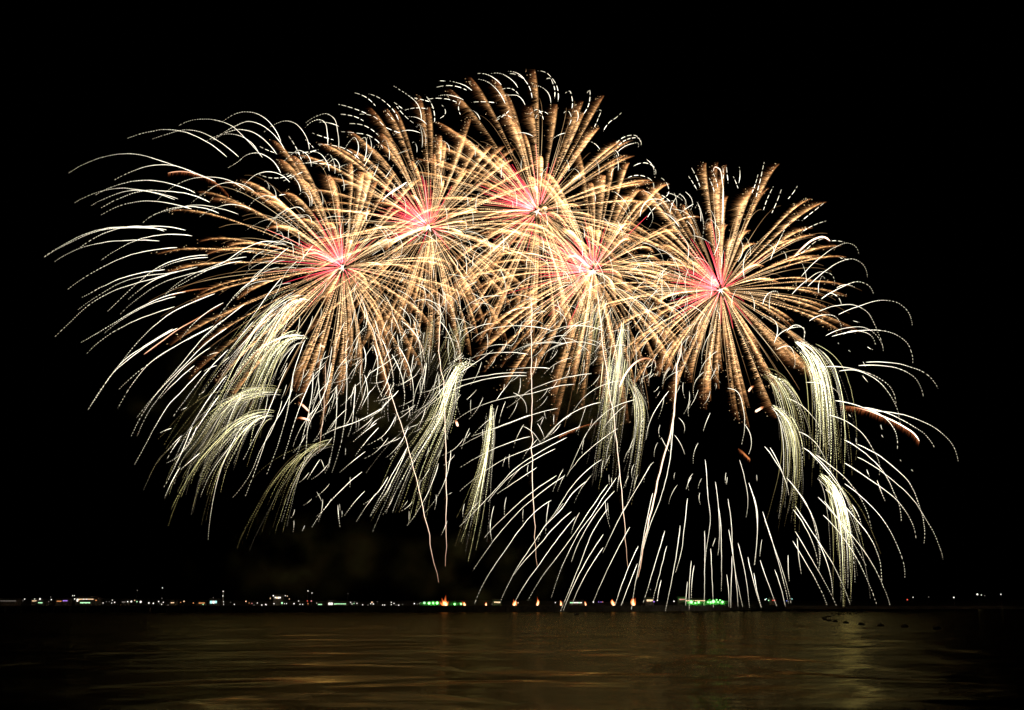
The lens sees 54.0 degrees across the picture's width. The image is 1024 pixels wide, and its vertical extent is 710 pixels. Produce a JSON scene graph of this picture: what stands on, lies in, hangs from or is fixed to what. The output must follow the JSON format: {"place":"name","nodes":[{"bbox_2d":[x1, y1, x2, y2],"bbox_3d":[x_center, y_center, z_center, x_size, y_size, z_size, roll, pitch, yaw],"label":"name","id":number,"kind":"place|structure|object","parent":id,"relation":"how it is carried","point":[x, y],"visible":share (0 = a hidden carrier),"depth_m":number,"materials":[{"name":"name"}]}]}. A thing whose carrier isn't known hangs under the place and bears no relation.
{"place":"outdoors","nodes":[
{"label":"outdoors","id":0,"kind":"place"},
{"bbox_2d":[145,384,279,508],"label":"spark sheaf","id":1,"kind":"object","parent":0,"point":[240,395],"visible":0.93,"depth_m":609.74,"materials":[{"name":"white"}]},
{"bbox_2d":[170,409,270,535],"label":"spark sheaf","id":2,"kind":"object","parent":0,"point":[253,414],"visible":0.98,"depth_m":600.77,"materials":[{"name":"white"}]},
{"bbox_2d":[69,112,406,219],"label":"white shell","id":3,"kind":"object","parent":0,"point":[187,206],"visible":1,"depth_m":662.95},
{"bbox_2d":[167,289,308,469],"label":"spark sheaf","id":4,"kind":"object","parent":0,"point":[274,319],"visible":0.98,"depth_m":617.19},
{"bbox_2d":[206,330,306,453],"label":"spark sheaf","id":5,"kind":"object","parent":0,"point":[282,343],"visible":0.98,"depth_m":610.41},
{"bbox_2d":[242,440,330,540],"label":"spark sheaf","id":6,"kind":"object","parent":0,"point":[296,459],"visible":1,"depth_m":601.03,"materials":[{"name":"white"}]},
{"bbox_2d":[319,363,325,447],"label":"rocket trail","id":7,"kind":"object","parent":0,"point":[324,394],"visible":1,"depth_m":603.33,"materials":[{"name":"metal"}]},
{"bbox_2d":[259,137,421,269],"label":"gold burst","id":8,"kind":"object","parent":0,"point":[330,179],"visible":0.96,"depth_m":685.80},
{"bbox_2d":[45,226,310,495],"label":"white shell","id":9,"kind":"object","parent":8,"relation":"hanging from","point":[167,315],"visible":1,"depth_m":643.97},
{"bbox_2d":[236,318,454,524],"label":"white shell","id":10,"kind":"object","parent":8,"relation":"hanging from","point":[353,411],"visible":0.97,"depth_m":646.11},
{"bbox_2d":[260,282,462,457],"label":"white shell","id":11,"kind":"object","parent":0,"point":[360,372],"visible":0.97,"depth_m":622.89},
{"bbox_2d":[293,321,456,534],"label":"white shell","id":12,"kind":"object","parent":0,"point":[381,409],"visible":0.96,"depth_m":622.77},
{"bbox_2d":[360,294,438,581],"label":"rocket trail","id":13,"kind":"object","parent":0,"point":[403,431],"visible":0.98,"depth_m":596.67,"materials":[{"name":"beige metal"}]},
{"bbox_2d":[368,358,470,518],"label":"spark sheaf","id":14,"kind":"object","parent":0,"point":[441,414],"visible":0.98,"depth_m":606.98,"materials":[{"name":"white"}]},
{"bbox_2d":[412,320,437,386],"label":"spark sheaf","id":15,"kind":"object","parent":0,"point":[426,348],"visible":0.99,"depth_m":623.23,"materials":[{"name":"beige"}]},
{"bbox_2d":[313,82,539,254],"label":"gold burst","id":16,"kind":"object","parent":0,"point":[428,227],"visible":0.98,"depth_m":717.52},
{"bbox_2d":[438,293,446,563],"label":"rocket trail","id":17,"kind":"object","parent":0,"point":[445,433],"visible":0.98,"depth_m":598.05,"materials":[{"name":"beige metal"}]},
{"bbox_2d":[427,321,467,387],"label":"spark sheaf","id":18,"kind":"object","parent":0,"point":[451,348],"visible":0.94,"depth_m":615.93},
{"bbox_2d":[458,404,494,550],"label":"spark sheaf","id":19,"kind":"object","parent":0,"point":[485,455],"visible":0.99,"depth_m":599.79,"materials":[{"name":"white"}]},
{"bbox_2d":[240,208,719,401],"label":"white shell","id":20,"kind":"object","parent":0,"point":[474,288],"visible":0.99,"depth_m":653.54},
{"bbox_2d":[0,609,1023,709],"bbox_3d":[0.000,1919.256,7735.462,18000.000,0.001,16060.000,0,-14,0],"label":"water","id":21,"kind":"structure","parent":0,"point":[811,659],"depth_m":81.95,"materials":[{"name":"brown liquid"}]},
{"bbox_2d":[0,605,785,611],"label":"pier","id":22,"kind":"structure","parent":21,"relation":"in","point":[593,608],"depth_m":547.65,"materials":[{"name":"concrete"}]},
{"bbox_2d":[0,0,1023,601],"label":"sky","id":23,"kind":"structure","parent":0,"point":[904,119],"materials":[{"name":"black"}]},
{"bbox_2d":[325,150,718,415],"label":"white shell","id":24,"kind":"object","parent":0,"point":[575,304],"visible":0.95,"depth_m":644.17},
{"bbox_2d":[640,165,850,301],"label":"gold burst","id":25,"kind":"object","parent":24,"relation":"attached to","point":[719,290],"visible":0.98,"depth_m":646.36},
{"bbox_2d":[562,291,612,378],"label":"spark sheaf","id":26,"kind":"object","parent":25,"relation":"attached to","point":[597,312],"visible":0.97,"depth_m":622.98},
{"bbox_2d":[597,286,627,564],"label":"rocket trail","id":27,"kind":"object","parent":26,"relation":"hanging from","point":[614,422],"visible":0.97,"depth_m":598.10,"materials":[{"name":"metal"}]},
{"bbox_2d":[796,337,857,485],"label":"spark sheaf","id":28,"kind":"object","parent":25,"relation":"attached to","point":[821,380],"visible":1,"depth_m":609.04,"materials":[{"name":"white"}]},
{"bbox_2d":[21,598,1023,608],"bbox_3d":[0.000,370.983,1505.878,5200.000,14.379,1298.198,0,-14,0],"label":"shore","id":29,"kind":"structure","parent":0,"point":[949,604],"depth_m":1113.36,"materials":[{"name":"black"}]},
{"bbox_2d":[0,598,22,605],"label":"building","id":30,"kind":"structure","parent":29,"relation":"on","point":[10,601],"depth_m":908.10,"materials":[{"name":"black"}]},
{"bbox_2d":[30,598,41,605],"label":"lit hall","id":31,"kind":"structure","parent":29,"relation":"on","point":[33,603],"depth_m":908.31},
{"bbox_2d":[37,600,47,605],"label":"lit hall","id":32,"kind":"structure","parent":29,"relation":"on","point":[42,602],"depth_m":908.31,"materials":[{"name":"green"}]},
{"bbox_2d":[55,598,63,605],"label":"lit hall","id":33,"kind":"structure","parent":29,"relation":"on","point":[58,601],"depth_m":908.08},
{"bbox_2d":[61,598,72,605],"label":"lit hall","id":34,"kind":"structure","parent":29,"relation":"on","point":[66,602],"depth_m":908.40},
{"bbox_2d":[75,596,97,605],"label":"lit hall","id":35,"kind":"structure","parent":29,"relation":"on","point":[81,598],"depth_m":908.61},
{"bbox_2d":[78,600,94,605],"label":"lit hall","id":36,"kind":"structure","parent":29,"relation":"on","point":[86,602],"depth_m":895.69,"materials":[{"name":"green"}]},
{"bbox_2d":[91,597,101,605],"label":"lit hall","id":37,"kind":"structure","parent":29,"relation":"on","point":[97,601],"depth_m":908.73,"materials":[{"name":"black"}]},
{"bbox_2d":[121,599,129,605],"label":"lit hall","id":38,"kind":"structure","parent":29,"relation":"on","point":[124,602],"depth_m":908.31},
{"bbox_2d":[169,600,178,605],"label":"lit hall","id":39,"kind":"structure","parent":29,"relation":"on","point":[173,602],"depth_m":908.31,"materials":[{"name":"orange"}]},
{"bbox_2d":[197,600,208,605],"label":"lit hall","id":40,"kind":"structure","parent":29,"relation":"on","point":[202,602],"depth_m":908.10,"materials":[{"name":"orange"}]},
{"bbox_2d":[208,598,220,605],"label":"lit hall","id":41,"kind":"structure","parent":29,"relation":"on","point":[214,601],"depth_m":908.10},
{"bbox_2d":[273,594,284,605],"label":"lit hall","id":42,"kind":"structure","parent":29,"relation":"on","point":[278,599],"depth_m":908.73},
{"bbox_2d":[316,601,325,605],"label":"lit hall","id":43,"kind":"structure","parent":29,"relation":"on","point":[320,603],"depth_m":908.11,"materials":[{"name":"green"}]},
{"bbox_2d":[327,600,335,605],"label":"lit hall","id":44,"kind":"structure","parent":29,"relation":"on","point":[329,601],"depth_m":908.10,"materials":[{"name":"white"}]},
{"bbox_2d":[333,601,348,605],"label":"lit hall","id":45,"kind":"structure","parent":29,"relation":"on","point":[341,603],"depth_m":907.89,"materials":[{"name":"green"}]},
{"bbox_2d":[427,601,439,605],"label":"tree","id":46,"kind":"object","parent":29,"relation":"on","point":[434,604],"visible":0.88,"depth_m":885.22,"materials":[{"name":"green plant"}]},
{"bbox_2d":[449,601,463,605],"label":"tree","id":47,"kind":"object","parent":29,"relation":"on","point":[452,603],"visible":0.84,"depth_m":889.13,"materials":[{"name":"green plant"}]},
{"bbox_2d":[492,599,501,605],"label":"lit hall","id":48,"kind":"structure","parent":29,"relation":"on","point":[496,602],"depth_m":907.89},
{"bbox_2d":[568,600,583,604],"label":"lit hall","id":49,"kind":"structure","parent":29,"relation":"on","point":[575,602],"depth_m":907.98,"materials":[{"name":"green"}]},
{"bbox_2d":[644,597,653,604],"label":"lit hall","id":50,"kind":"structure","parent":29,"relation":"on","point":[648,600],"depth_m":908.52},
{"bbox_2d":[676,596,686,604],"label":"lit hall","id":51,"kind":"structure","parent":29,"relation":"on","point":[680,599],"depth_m":908.95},
{"bbox_2d":[678,601,693,604],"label":"tree","id":52,"kind":"object","parent":29,"relation":"on","point":[685,603],"visible":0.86,"depth_m":884.60,"materials":[{"name":"green plant"}]},
{"bbox_2d":[686,598,706,603],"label":"lit hall","id":53,"kind":"structure","parent":29,"relation":"on","point":[697,599],"depth_m":933.02,"materials":[{"name":"beige"}]},
{"bbox_2d":[693,601,706,604],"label":"tree","id":54,"kind":"object","parent":29,"relation":"on","point":[701,603],"visible":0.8,"depth_m":884.91,"materials":[{"name":"green plant"}]},
{"bbox_2d":[706,600,719,604],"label":"tree","id":55,"kind":"object","parent":29,"relation":"on","point":[709,603],"visible":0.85,"depth_m":884.80,"materials":[{"name":"green plant"}]},
{"bbox_2d":[717,601,730,604],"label":"tree","id":56,"kind":"object","parent":29,"relation":"on","point":[727,603],"visible":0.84,"depth_m":884.84,"materials":[{"name":"green plant"}]},
{"bbox_2d":[768,597,776,604],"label":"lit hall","id":57,"kind":"structure","parent":29,"relation":"on","point":[772,601],"depth_m":908.51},
{"bbox_2d":[264,124,820,319],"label":"white shell","id":58,"kind":"object","parent":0,"point":[512,202],"visible":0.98,"depth_m":664.50},
{"bbox_2d":[414,71,655,233],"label":"gold burst","id":59,"kind":"object","parent":58,"relation":"attached to","point":[559,134],"visible":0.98,"depth_m":677.63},
{"bbox_2d":[449,323,700,538],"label":"white shell","id":60,"kind":"object","parent":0,"point":[559,425],"visible":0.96,"depth_m":631.38},
{"bbox_2d":[530,293,536,561],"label":"rocket trail","id":61,"kind":"object","parent":60,"relation":"hanging from","point":[531,425],"visible":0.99,"depth_m":596.02,"materials":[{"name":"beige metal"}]},
{"bbox_2d":[638,346,681,575],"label":"rocket trail","id":62,"kind":"object","parent":60,"relation":"hanging from","point":[662,459],"visible":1,"depth_m":592.24,"materials":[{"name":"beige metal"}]},
{"bbox_2d":[446,192,718,373],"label":"white shell","id":63,"kind":"object","parent":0,"point":[588,289],"visible":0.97,"depth_m":633.96},
{"bbox_2d":[511,163,694,274],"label":"gold burst","id":64,"kind":"object","parent":63,"relation":"attached to","point":[593,271],"visible":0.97,"depth_m":631.50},
{"bbox_2d":[588,320,635,488],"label":"spark sheaf","id":65,"kind":"object","parent":64,"relation":"attached to","point":[617,356],"visible":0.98,"depth_m":610.98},
{"bbox_2d":[624,377,648,504],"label":"spark sheaf","id":66,"kind":"object","parent":64,"relation":"attached to","point":[638,413],"visible":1,"depth_m":613.00,"materials":[{"name":"white"}]},
{"bbox_2d":[414,307,751,609],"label":"white shell","id":67,"kind":"object","parent":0,"point":[569,470],"visible":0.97,"depth_m":614.48},
{"bbox_2d":[643,447,800,610],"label":"white shell","id":68,"kind":"object","parent":67,"relation":"on","point":[731,547],"visible":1,"depth_m":615.20},
{"bbox_2d":[678,167,957,603],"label":"white shell","id":69,"kind":"object","parent":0,"point":[874,410],"visible":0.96,"depth_m":621.09},
{"bbox_2d":[767,405,804,527],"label":"spark sheaf","id":70,"kind":"object","parent":69,"relation":"on","point":[794,432],"visible":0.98,"depth_m":604.38,"materials":[{"name":"white"}]},
{"bbox_2d":[763,368,813,460],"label":"spark sheaf","id":71,"kind":"object","parent":70,"relation":"on","point":[778,382],"visible":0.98,"depth_m":611.98,"materials":[{"name":"white"}]},
{"bbox_2d":[818,474,873,606],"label":"spark sheaf","id":72,"kind":"object","parent":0,"point":[835,493],"visible":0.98,"depth_m":588.99,"materials":[{"name":"white"}]}
]}

